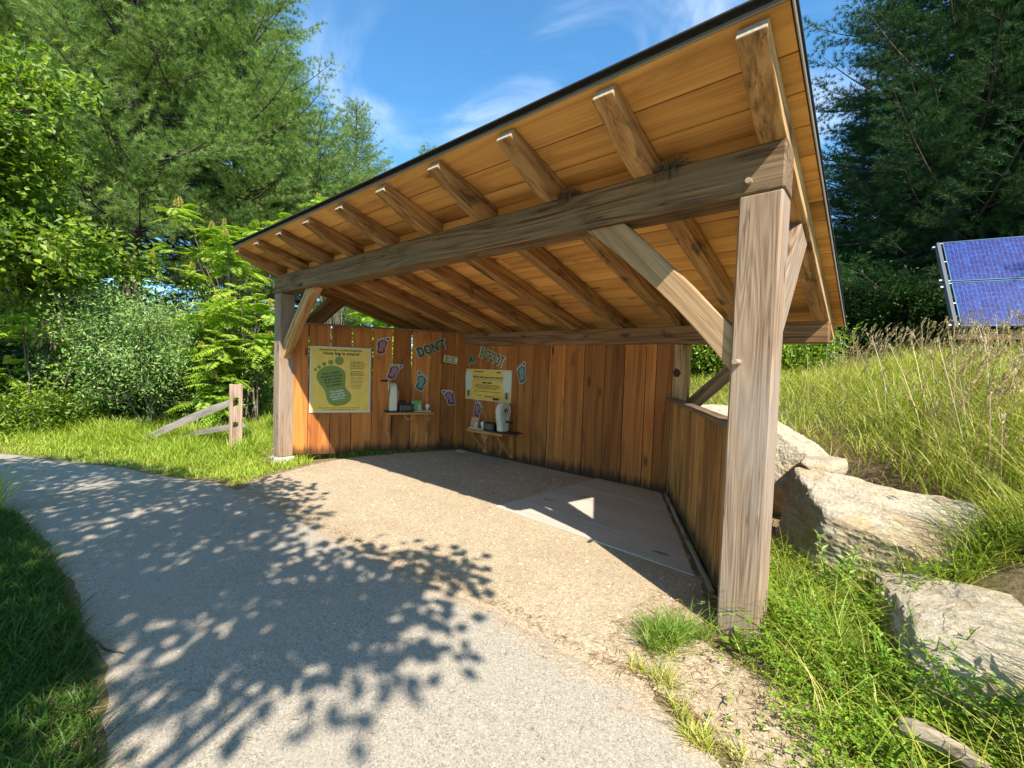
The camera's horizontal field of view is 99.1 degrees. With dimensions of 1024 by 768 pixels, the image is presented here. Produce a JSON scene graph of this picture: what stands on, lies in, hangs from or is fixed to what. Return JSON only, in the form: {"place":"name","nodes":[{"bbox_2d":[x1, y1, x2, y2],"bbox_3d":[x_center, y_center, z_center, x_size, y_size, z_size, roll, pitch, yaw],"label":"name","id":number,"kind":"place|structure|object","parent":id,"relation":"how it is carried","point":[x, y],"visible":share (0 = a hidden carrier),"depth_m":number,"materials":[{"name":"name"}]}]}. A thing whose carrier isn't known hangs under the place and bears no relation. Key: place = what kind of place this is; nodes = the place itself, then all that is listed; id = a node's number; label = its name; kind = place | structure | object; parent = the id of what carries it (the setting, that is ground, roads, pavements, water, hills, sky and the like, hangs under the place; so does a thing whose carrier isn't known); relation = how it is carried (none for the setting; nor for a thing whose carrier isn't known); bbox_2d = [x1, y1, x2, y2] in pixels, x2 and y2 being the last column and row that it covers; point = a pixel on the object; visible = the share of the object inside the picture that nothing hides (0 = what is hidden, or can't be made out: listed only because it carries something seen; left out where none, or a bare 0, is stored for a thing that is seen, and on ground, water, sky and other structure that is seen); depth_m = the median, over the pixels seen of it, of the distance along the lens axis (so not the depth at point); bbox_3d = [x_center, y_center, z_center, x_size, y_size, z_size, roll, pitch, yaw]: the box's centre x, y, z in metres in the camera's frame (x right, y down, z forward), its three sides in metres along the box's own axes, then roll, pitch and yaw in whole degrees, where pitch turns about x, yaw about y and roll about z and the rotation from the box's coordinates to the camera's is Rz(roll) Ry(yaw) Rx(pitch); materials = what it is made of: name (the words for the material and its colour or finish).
{"place":"outdoors","nodes":[
{"label":"outdoors","id":0,"kind":"place"},
{"bbox_2d":[0,401,445,512],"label":"verge grass","id":1,"kind":"structure","parent":0,"point":[256,441],"depth_m":7.66,"materials":[{"name":"plant"}]},
{"bbox_2d":[0,454,721,767],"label":"path","id":2,"kind":"structure","parent":0,"point":[423,672],"depth_m":2.35,"materials":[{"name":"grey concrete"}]},
{"bbox_2d":[85,639,124,653],"bbox_3d":[-2.183,1.405,2.332,0.272,0.034,0.034,3,2,17],"label":"stick","id":3,"kind":"object","parent":2,"relation":"on","point":[98,642],"visible":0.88,"depth_m":2.32,"materials":[{"name":"brown wood"}]},
{"bbox_2d":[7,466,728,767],"bbox_3d":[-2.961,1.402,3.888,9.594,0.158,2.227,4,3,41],"label":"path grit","id":4,"kind":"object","parent":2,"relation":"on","point":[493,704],"visible":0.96,"depth_m":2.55,"materials":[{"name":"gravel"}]},
{"bbox_2d":[6,0,956,349],"label":"sky","id":5,"kind":"structure","parent":0,"point":[433,72],"materials":[{"name":"blue"}]},
{"bbox_2d":[0,362,1023,767],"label":"ground","id":6,"kind":"structure","parent":0,"point":[1010,580],"depth_m":2.56,"materials":[{"name":"plant"}]},
{"bbox_2d":[0,333,34,421],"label":"bush","id":7,"kind":"object","parent":6,"relation":"on","point":[11,353],"visible":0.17,"depth_m":9.77,"materials":[{"name":"green plant"}]},
{"bbox_2d":[0,354,90,442],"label":"bush","id":8,"kind":"object","parent":6,"relation":"on","point":[8,409],"visible":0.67,"depth_m":8.49,"materials":[{"name":"green plant"}]},
{"bbox_2d":[0,283,102,362],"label":"bush","id":9,"kind":"object","parent":6,"relation":"on","point":[5,322],"visible":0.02,"depth_m":11.70,"materials":[{"name":"green plant"}]},
{"bbox_2d":[0,374,128,436],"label":"bush","id":10,"kind":"object","parent":6,"relation":"on","point":[85,409],"visible":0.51,"depth_m":9.11,"materials":[{"name":"green plant"}]},
{"bbox_2d":[0,502,136,767],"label":"lawn grass","id":11,"kind":"structure","parent":6,"relation":"on","point":[15,584],"depth_m":2.21,"materials":[{"name":"plant"}]},
{"bbox_2d":[0,305,139,431],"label":"bush","id":12,"kind":"object","parent":6,"relation":"on","point":[7,333],"visible":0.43,"depth_m":8.79,"materials":[{"name":"green plant"}]},
{"bbox_2d":[1,303,160,402],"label":"bush","id":13,"kind":"object","parent":6,"relation":"on","point":[28,340],"visible":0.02,"depth_m":11.12,"materials":[{"name":"green plant"}]},
{"bbox_2d":[0,22,167,351],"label":"broadleaf tree","id":14,"kind":"object","parent":6,"relation":"on","point":[31,246],"visible":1,"depth_m":8.00,"materials":[{"name":"green plant"}]},
{"bbox_2d":[5,339,170,419],"bbox_3d":[-9.785,0.274,10.351,4.121,2.596,3.375,0,3,-34],"label":"bush","id":15,"kind":"object","parent":6,"relation":"on","point":[109,408],"visible":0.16,"depth_m":9.82,"materials":[{"name":"green plant"}]},
{"bbox_2d":[1,8,177,298],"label":"pine tree","id":16,"kind":"object","parent":6,"relation":"on","point":[151,293],"depth_m":17.33,"materials":[{"name":"green plant"}]},
{"bbox_2d":[0,0,186,344],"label":"pine tree","id":17,"kind":"object","parent":6,"relation":"on","point":[93,215],"visible":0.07,"depth_m":12.16,"materials":[{"name":"green plant"}]},
{"bbox_2d":[7,275,184,315],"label":"bush","id":18,"kind":"object","parent":6,"relation":"on","point":[168,298],"depth_m":14.86,"materials":[{"name":"green plant"}]},
{"bbox_2d":[49,250,176,415],"bbox_3d":[-9.452,-1.137,10.352,1.881,4.437,2.420,2,2,4],"label":"sumac","id":19,"kind":"object","parent":6,"relation":"on","point":[128,274],"visible":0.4,"depth_m":10.76,"materials":[{"name":"green plant"}]},
{"bbox_2d":[41,2,229,300],"bbox_3d":[-19.043,-10.697,21.047,10.444,22.305,10.406,1,2,-27],"label":"pine tree","id":20,"kind":"object","parent":6,"relation":"on","point":[179,293],"depth_m":21.65,"materials":[{"name":"green plant"}]},
{"bbox_2d":[0,253,273,428],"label":"willow shrub","id":21,"kind":"object","parent":6,"relation":"on","point":[114,339],"visible":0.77,"depth_m":8.87,"materials":[{"name":"green plant"}]},
{"bbox_2d":[31,267,243,357],"bbox_3d":[-12.213,-1.352,14.166,6.058,4.691,5.699,3,3,29],"label":"bush","id":22,"kind":"object","parent":6,"relation":"on","point":[173,301],"visible":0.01,"depth_m":13.22,"materials":[{"name":"green plant"}]},
{"bbox_2d":[0,0,304,313],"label":"pine tree","id":23,"kind":"object","parent":6,"relation":"on","point":[135,218],"visible":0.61,"depth_m":12.37,"materials":[{"name":"green plant"}]},
{"bbox_2d":[1,0,360,335],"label":"pine tree","id":24,"kind":"object","parent":6,"relation":"on","point":[256,63],"visible":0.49,"depth_m":14.13,"materials":[{"name":"green plant"}]},
{"bbox_2d":[142,384,246,446],"bbox_3d":[-5.926,0.674,8.105,2.229,1.430,0.249,2,2,12],"label":"rail fence","id":25,"kind":"object","parent":6,"relation":"on","point":[235,412],"visible":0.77,"depth_m":7.89,"materials":[{"name":"beige wood"}]},
{"bbox_2d":[125,362,273,422],"bbox_3d":[-7.862,0.307,11.346,3.240,2.492,3.956,2,2,13],"label":"bush","id":26,"kind":"object","parent":6,"relation":"on","point":[185,398],"visible":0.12,"depth_m":10.18,"materials":[{"name":"green plant"}]},
{"bbox_2d":[141,197,275,412],"bbox_3d":[-7.563,-1.814,11.570,3.126,5.784,3.460,4,3,41],"label":"sumac","id":27,"kind":"object","parent":6,"relation":"on","point":[224,256],"visible":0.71,"depth_m":11.13,"materials":[{"name":"green plant"}]},
{"bbox_2d":[142,3,315,310],"bbox_3d":[-13.326,-8.845,20.995,8.987,19.263,9.019,0,3,-33],"label":"pine tree","id":28,"kind":"object","parent":6,"relation":"on","point":[174,260],"visible":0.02,"depth_m":20.11,"materials":[{"name":"green plant"}]},
{"bbox_2d":[193,339,273,403],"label":"bush","id":29,"kind":"object","parent":6,"relation":"on","point":[271,373],"visible":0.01,"depth_m":13.98,"materials":[{"name":"green plant"}]},
{"bbox_2d":[163,282,309,428],"bbox_3d":[-6.223,-0.493,10.082,3.010,3.372,2.898,4,3,41],"label":"sumac","id":30,"kind":"object","parent":6,"relation":"on","point":[224,374],"visible":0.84,"depth_m":9.40,"materials":[{"name":"green plant"}]},
{"bbox_2d":[163,297,309,399],"bbox_3d":[-10.664,-1.594,17.113,6.299,5.185,6.696,4,3,44],"label":"bush","id":31,"kind":"object","parent":6,"relation":"on","point":[263,331],"visible":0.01,"depth_m":17.09,"materials":[{"name":"green plant"}]},
{"bbox_2d":[199,41,332,310],"bbox_3d":[-13.604,-9.619,25.591,9.460,20.277,9.494,3,3,28],"label":"pine tree","id":32,"kind":"object","parent":6,"relation":"on","point":[294,58],"visible":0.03,"depth_m":25.20,"materials":[{"name":"green plant"}]},
{"bbox_2d":[143,94,393,352],"bbox_3d":[-8.064,-5.163,17.956,10.747,12.087,9.576,2,2,-8],"label":"pine tree","id":33,"kind":"object","parent":6,"relation":"on","point":[331,158],"visible":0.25,"depth_m":16.25,"materials":[{"name":"green plant"}]},
{"bbox_2d":[262,447,274,461],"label":"leafy weed","id":34,"kind":"object","parent":6,"relation":"on","point":[267,455],"visible":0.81,"depth_m":7.01,"materials":[{"name":"green plant"}]},
{"bbox_2d":[269,193,345,346],"bbox_3d":[-4.857,-1.792,11.802,2.897,5.894,2.725,3,3,28],"label":"sumac","id":35,"kind":"object","parent":6,"relation":"on","point":[318,200],"visible":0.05,"depth_m":11.04,"materials":[{"name":"green plant"}]},
{"bbox_2d":[308,315,373,381],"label":"bush","id":36,"kind":"object","parent":6,"relation":"on","point":[345,323],"depth_m":16.95,"materials":[{"name":"green plant"}]},
{"bbox_2d":[295,97,394,325],"bbox_3d":[-8.629,-7.335,24.040,7.568,16.222,7.595,3,2,15],"label":"pine tree","id":37,"kind":"object","parent":6,"relation":"on","point":[360,123],"visible":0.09,"depth_m":23.26,"materials":[{"name":"green plant"}]},
{"bbox_2d":[346,312,429,378],"bbox_3d":[-2.889,-0.390,11.079,3.815,3.329,2.922,4,3,41],"label":"sumac","id":38,"kind":"object","parent":6,"relation":"on","point":[366,319],"visible":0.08,"depth_m":10.35,"materials":[{"name":"green plant"}]},
{"bbox_2d":[413,142,435,157],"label":"pine tree","id":39,"kind":"object","parent":6,"relation":"on","point":[424,149],"visible":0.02,"depth_m":24.67,"materials":[{"name":"green plant"}]},
{"bbox_2d":[237,450,714,702],"bbox_3d":[-0.512,1.420,5.262,6.507,0.095,3.950,4,3,41],"label":"gravel area","id":40,"kind":"object","parent":6,"relation":"on","point":[519,595],"visible":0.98,"depth_m":3.97,"materials":[{"name":"gravel"}]},
{"bbox_2d":[495,478,693,575],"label":"platform","id":41,"kind":"structure","parent":40,"relation":"on","point":[635,521],"depth_m":4.72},
{"bbox_2d":[243,449,716,694],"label":"gravel stones","id":42,"kind":"object","parent":6,"relation":"on","point":[666,604],"visible":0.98,"depth_m":4.40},
{"bbox_2d":[0,424,1023,767],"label":"needle litter","id":43,"kind":"object","parent":6,"relation":"on","point":[832,442],"visible":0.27,"depth_m":2.61,"materials":[{"name":"plant"}]},
{"bbox_2d":[231,0,846,646],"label":"shelter","id":44,"kind":"object","parent":6,"relation":"on","point":[613,292],"visible":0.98,"depth_m":3.97,"materials":[{"name":"brown wood"}]},
{"bbox_2d":[309,346,370,412],"bbox_3d":[-2.929,-0.070,7.460,0.968,1.120,0.016,1,2,-21],"label":"poster","id":45,"kind":"object","parent":44,"relation":"attached to","point":[340,377],"visible":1,"depth_m":7.45,"materials":[{"name":"paper"}]},
{"bbox_2d":[376,337,389,354],"bbox_3d":[-2.269,-0.675,7.686,0.237,0.318,0.006,1,2,-21],"label":"footprint decal","id":46,"kind":"object","parent":44,"relation":"attached to","point":[382,343],"visible":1,"depth_m":7.68,"materials":[{"name":"paper"}]},
{"bbox_2d":[387,364,402,379],"bbox_3d":[-2.089,-0.217,7.779,0.283,0.280,0.006,1,2,-21],"label":"footprint decal","id":47,"kind":"object","parent":44,"relation":"attached to","point":[394,369],"visible":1,"depth_m":7.77,"materials":[{"name":"paper"}]},
{"bbox_2d":[385,411,433,435],"bbox_3d":[-1.833,0.713,7.775,0.825,0.445,0.308,1,2,-21],"label":"wall shelf","id":48,"kind":"object","parent":44,"relation":"attached to","point":[388,423],"depth_m":7.73,"materials":[{"name":"brown wood"}]},
{"bbox_2d":[380,380,413,411],"bbox_3d":[-2.019,0.202,7.655,0.568,0.556,0.289,1,2,-21],"label":"hand crank","id":49,"kind":"object","parent":48,"relation":"on","point":[393,390],"visible":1,"depth_m":7.54,"materials":[{"name":"beige plastic"}]},
{"bbox_2d":[398,404,413,410],"bbox_3d":[-1.878,0.422,7.718,0.250,0.134,0.146,1,2,-21],"label":"meter box","id":50,"kind":"object","parent":48,"relation":"on","point":[405,407],"visible":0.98,"depth_m":7.66,"materials":[{"name":"black plastic"}]},
{"bbox_2d":[411,401,430,411],"bbox_3d":[-1.631,0.397,7.827,0.342,0.193,0.130,1,2,-21],"label":"bulb display","id":51,"kind":"object","parent":48,"relation":"on","point":[417,406],"visible":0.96,"depth_m":7.80,"materials":[{"name":"green"}]},
{"bbox_2d":[415,370,427,390],"bbox_3d":[-1.651,-0.056,7.957,0.228,0.380,0.006,1,2,-21],"label":"footprint decal","id":52,"kind":"object","parent":44,"relation":"attached to","point":[422,378],"visible":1,"depth_m":7.95,"materials":[{"name":"teal plastic"}]},
{"bbox_2d":[415,338,445,358],"bbox_3d":[-1.487,-0.658,7.988,0.584,0.407,0.005,1,2,-21],"label":"word decal","id":53,"kind":"object","parent":44,"relation":"attached to","point":[432,347],"visible":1,"depth_m":7.99,"materials":[{"name":"teal"}]},
{"bbox_2d":[441,390,455,404],"bbox_3d":[-1.185,0.253,8.153,0.277,0.294,0.006,1,2,-21],"label":"footprint decal","id":54,"kind":"object","parent":44,"relation":"attached to","point":[449,395],"visible":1,"depth_m":8.16,"materials":[{"name":"purple plastic"}]},
{"bbox_2d":[444,355,457,363],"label":"word decal","id":55,"kind":"object","parent":44,"relation":"attached to","point":[450,359],"visible":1,"depth_m":8.13,"materials":[{"name":"green"}]},
{"bbox_2d":[468,355,474,364],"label":"word decal","id":56,"kind":"object","parent":44,"relation":"attached to","point":[471,359],"visible":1,"depth_m":8.08,"materials":[{"name":"teal"}]},
{"bbox_2d":[474,399,481,417],"bbox_3d":[-0.624,0.455,7.983,0.210,0.349,0.006,4,3,41],"label":"footprint decal","id":57,"kind":"object","parent":44,"relation":"attached to","point":[478,408],"visible":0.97,"depth_m":7.99,"materials":[{"name":"purple plastic"}]},
{"bbox_2d":[465,369,511,402],"bbox_3d":[-0.442,0.019,7.819,1.139,0.558,0.016,4,3,41],"label":"bulb sign","id":58,"kind":"object","parent":44,"relation":"attached to","point":[486,384],"visible":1,"depth_m":7.79,"materials":[{"name":"beige"}]},
{"bbox_2d":[466,427,513,457],"bbox_3d":[-0.361,1.019,7.513,0.840,0.445,0.392,4,3,41],"label":"wall shelf","id":59,"kind":"object","parent":44,"relation":"attached to","point":[484,447],"depth_m":7.41,"materials":[{"name":"brown wood"}]},
{"bbox_2d":[468,417,483,429],"bbox_3d":[-0.595,0.686,7.616,0.342,0.193,0.130,4,3,41],"label":"bulb display","id":60,"kind":"object","parent":59,"relation":"on","point":[474,422],"visible":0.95,"depth_m":7.64,"materials":[{"name":"beige"}]},
{"bbox_2d":[483,422,496,430],"bbox_3d":[-0.359,0.729,7.462,0.250,0.134,0.146,4,3,41],"label":"meter box","id":61,"kind":"object","parent":59,"relation":"on","point":[489,426],"visible":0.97,"depth_m":7.39,"materials":[{"name":"black plastic"}]},
{"bbox_2d":[492,398,522,434],"bbox_3d":[-0.098,0.528,7.264,0.568,0.556,0.289,4,3,41],"label":"hand crank","id":62,"kind":"object","parent":59,"relation":"on","point":[503,411],"visible":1,"depth_m":7.23,"materials":[{"name":"beige plastic"}]},
{"bbox_2d":[479,346,505,367],"bbox_3d":[-0.357,-0.483,7.742,0.672,0.388,0.005,4,3,41],"label":"word decal","id":63,"kind":"object","parent":44,"relation":"attached to","point":[483,351],"visible":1,"depth_m":7.74,"materials":[{"name":"green"}]},
{"bbox_2d":[517,361,526,383],"bbox_3d":[0.159,-0.193,7.301,0.224,0.379,0.006,4,3,41],"label":"footprint decal","id":64,"kind":"object","parent":44,"relation":"attached to","point":[521,370],"visible":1,"depth_m":7.29,"materials":[{"name":"paper"}]},
{"bbox_2d":[555,185,582,207],"bbox_3d":[0.444,-1.464,3.444,0.290,0.209,0.232,4,3,41],"label":"bird nest","id":65,"kind":"object","parent":44,"relation":"on","point":[565,193],"visible":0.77,"depth_m":3.40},
{"bbox_2d":[652,149,701,185],"bbox_3d":[1.086,-1.420,2.893,0.360,0.216,0.264,4,3,41],"label":"bird nest","id":66,"kind":"object","parent":44,"relation":"on","point":[671,164],"visible":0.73,"depth_m":2.86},
{"bbox_2d":[557,610,855,767],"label":"dirt strip","id":67,"kind":"object","parent":6,"relation":"on","point":[590,623],"visible":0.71,"depth_m":2.20,"materials":[{"name":"soil"}]},
{"bbox_2d":[622,629,708,723],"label":"grass tuft","id":68,"kind":"object","parent":67,"relation":"on","point":[667,673],"visible":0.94,"depth_m":2.24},
{"bbox_2d":[630,595,728,652],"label":"grass tuft","id":69,"kind":"object","parent":67,"relation":"on","point":[703,632],"visible":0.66,"depth_m":2.64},
{"bbox_2d":[649,695,771,767],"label":"grass tuft","id":70,"kind":"object","parent":67,"relation":"on","point":[690,733],"visible":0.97,"depth_m":1.88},
{"bbox_2d":[585,588,1010,767],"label":"gravel stones","id":71,"kind":"object","parent":67,"relation":"on","point":[645,680],"visible":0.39,"depth_m":2.27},
{"bbox_2d":[701,404,727,415],"bbox_3d":[3.245,0.819,6.553,1.530,0.953,1.006,2,2,-6],"label":"boulder","id":72,"kind":"object","parent":6,"relation":"on","point":[722,409],"visible":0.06,"depth_m":6.79,"materials":[{"name":"stone"}]},
{"bbox_2d":[719,626,757,653],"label":"dock plant","id":73,"kind":"object","parent":6,"relation":"on","point":[737,638],"visible":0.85,"depth_m":2.52,"materials":[{"name":"green plant"}]},
{"bbox_2d":[690,344,818,377],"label":"bush","id":74,"kind":"object","parent":6,"relation":"on","point":[706,358],"visible":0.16,"depth_m":11.68,"materials":[{"name":"green plant"}]},
{"bbox_2d":[721,316,868,376],"bbox_3d":[7.372,-1.006,11.771,3.510,2.700,4.286,4,3,44],"label":"bush","id":75,"kind":"object","parent":6,"relation":"on","point":[799,353],"visible":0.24,"depth_m":10.77,"materials":[{"name":"green plant"}]},
{"bbox_2d":[772,421,828,515],"bbox_3d":[3.178,0.992,5.120,0.846,1.194,1.072,0,3,-42],"label":"boulder","id":76,"kind":"object","parent":6,"relation":"on","point":[793,448],"visible":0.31,"depth_m":4.83,"materials":[{"name":"stone"}]},
{"bbox_2d":[800,456,847,474],"bbox_3d":[3.240,0.870,4.517,0.528,0.196,0.322,1,2,-19],"label":"boulder","id":77,"kind":"object","parent":76,"relation":"on","point":[833,464],"visible":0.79,"depth_m":4.43,"materials":[{"name":"stone"}]},
{"bbox_2d":[794,573,828,631],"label":"leafy weed","id":78,"kind":"object","parent":6,"relation":"on","point":[809,594],"visible":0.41,"depth_m":2.76,"materials":[{"name":"green plant"}]},
{"bbox_2d":[652,494,1023,767],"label":"clover","id":79,"kind":"object","parent":6,"relation":"on","point":[854,736],"visible":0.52,"depth_m":2.10,"materials":[{"name":"green plant"}]},
{"bbox_2d":[654,465,1023,767],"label":"weedy grass","id":80,"kind":"structure","parent":6,"relation":"on","point":[863,637],"depth_m":2.52,"materials":[{"name":"plant"}]},
{"bbox_2d":[814,530,865,609],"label":"leafy weed","id":81,"kind":"object","parent":6,"relation":"on","point":[843,564],"visible":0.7,"depth_m":2.91,"materials":[{"name":"green plant"}]},
{"bbox_2d":[820,641,878,710],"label":"leafy weed","id":82,"kind":"object","parent":6,"relation":"on","point":[838,682],"visible":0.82,"depth_m":2.11,"materials":[{"name":"green plant"}]},
{"bbox_2d":[823,89,931,360],"bbox_3d":[17.436,-7.618,21.680,7.038,13.958,6.945,2,2,6],"label":"pine tree","id":83,"kind":"object","parent":6,"relation":"on","point":[843,223],"visible":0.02,"depth_m":21.31,"materials":[{"name":"green plant"}]},
{"bbox_2d":[830,245,925,359],"bbox_3d":[11.742,-2.782,15.925,5.047,4.357,5.450,3,2,16],"label":"bush","id":84,"kind":"object","parent":6,"relation":"on","point":[850,297],"visible":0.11,"depth_m":14.72,"materials":[{"name":"green plant"}]},
{"bbox_2d":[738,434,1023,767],"bbox_3d":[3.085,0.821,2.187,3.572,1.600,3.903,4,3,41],"label":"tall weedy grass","id":85,"kind":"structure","parent":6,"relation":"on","point":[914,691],"depth_m":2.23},
{"bbox_2d":[772,467,991,592],"bbox_3d":[2.900,1.393,3.488,1.179,1.227,1.515,1,3,-31],"label":"boulder","id":86,"kind":"object","parent":6,"relation":"on","point":[834,506],"visible":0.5,"depth_m":3.26,"materials":[{"name":"stone"}]},
{"bbox_2d":[856,702,921,767],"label":"leafy weed","id":87,"kind":"object","parent":6,"relation":"on","point":[895,756],"visible":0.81,"depth_m":1.75,"materials":[{"name":"green plant"}]},
{"bbox_2d":[866,620,933,701],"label":"leafy weed","id":88,"kind":"object","parent":6,"relation":"on","point":[883,647],"visible":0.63,"depth_m":2.20,"materials":[{"name":"green plant"}]},
{"bbox_2d":[831,220,979,362],"bbox_3d":[15.598,-3.288,18.021,7.085,5.664,6.561,4,3,44],"label":"bush","id":89,"kind":"object","parent":6,"relation":"on","point":[914,268],"visible":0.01,"depth_m":17.13,"materials":[{"name":"green plant"}]},
{"bbox_2d":[802,0,1023,351],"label":"pine tree","id":90,"kind":"object","parent":6,"relation":"on","point":[904,53],"visible":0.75,"depth_m":13.41,"materials":[{"name":"green plant"}]},
{"bbox_2d":[860,49,972,355],"bbox_3d":[22.549,-9.325,23.841,8.739,17.822,9.156,4,3,35],"label":"pine tree","id":91,"kind":"object","parent":6,"relation":"on","point":[927,68],"depth_m":23.14,"materials":[{"name":"green plant"}]},
{"bbox_2d":[846,255,1017,356],"bbox_3d":[12.878,-2.194,13.224,4.037,3.486,4.360,0,3,-33],"label":"bush","id":92,"kind":"object","parent":6,"relation":"on","point":[898,300],"visible":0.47,"depth_m":13.02,"materials":[{"name":"green plant"}]},
{"bbox_2d":[903,601,980,650],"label":"leafy weed","id":93,"kind":"object","parent":6,"relation":"on","point":[939,638],"visible":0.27,"depth_m":2.13,"materials":[{"name":"green plant"}]},
{"bbox_2d":[862,0,1023,348],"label":"pine tree","id":94,"kind":"object","parent":6,"relation":"on","point":[1013,224],"visible":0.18,"depth_m":13.28,"materials":[{"name":"green plant"}]},
{"bbox_2d":[898,717,990,767],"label":"log","id":95,"kind":"object","parent":6,"relation":"on","point":[924,730],"visible":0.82,"depth_m":1.76,"materials":[{"name":"brown wood"}]},
{"bbox_2d":[869,572,1023,750],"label":"boulder","id":96,"kind":"object","parent":6,"relation":"on","point":[988,614],"visible":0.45,"depth_m":2.19,"materials":[{"name":"stone"}]},
{"bbox_2d":[884,58,1021,341],"bbox_3d":[20.985,-8.245,20.457,8.110,15.785,7.740,3,2,21],"label":"pine tree","id":97,"kind":"object","parent":6,"relation":"on","point":[990,209],"depth_m":20.39,"materials":[{"name":"green plant"}]},
{"bbox_2d":[932,236,1023,355],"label":"solar array","id":98,"kind":"object","parent":6,"relation":"on","point":[986,276],"visible":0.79,"depth_m":10.35,"materials":[{"name":"blue"}]},
{"bbox_2d":[934,662,1023,743],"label":"leafy weed","id":99,"kind":"object","parent":6,"relation":"on","point":[952,698],"visible":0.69,"depth_m":1.89,"materials":[{"name":"green plant"}]},
{"bbox_2d":[935,231,1023,344],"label":"bush","id":100,"kind":"object","parent":6,"relation":"on","point":[1006,327],"visible":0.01,"depth_m":12.89,"materials":[{"name":"green plant"}]},
{"bbox_2d":[965,146,1012,239],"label":"pine tree","id":101,"kind":"object","parent":6,"relation":"on","point":[972,214],"depth_m":16.46,"materials":[{"name":"green plant"}]},
{"bbox_2d":[612,599,723,662],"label":"grass tuft","id":102,"kind":"object","parent":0,"point":[650,637],"visible":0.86,"depth_m":2.57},
{"bbox_2d":[689,311,1023,767],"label":"meadow grass","id":103,"kind":"structure","parent":0,"point":[807,377],"depth_m":5.65,"materials":[{"name":"plant"}]},
{"bbox_2d":[800,308,1023,446],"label":"seed heads","id":104,"kind":"object","parent":103,"relation":"on","point":[992,350],"visible":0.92,"depth_m":5.46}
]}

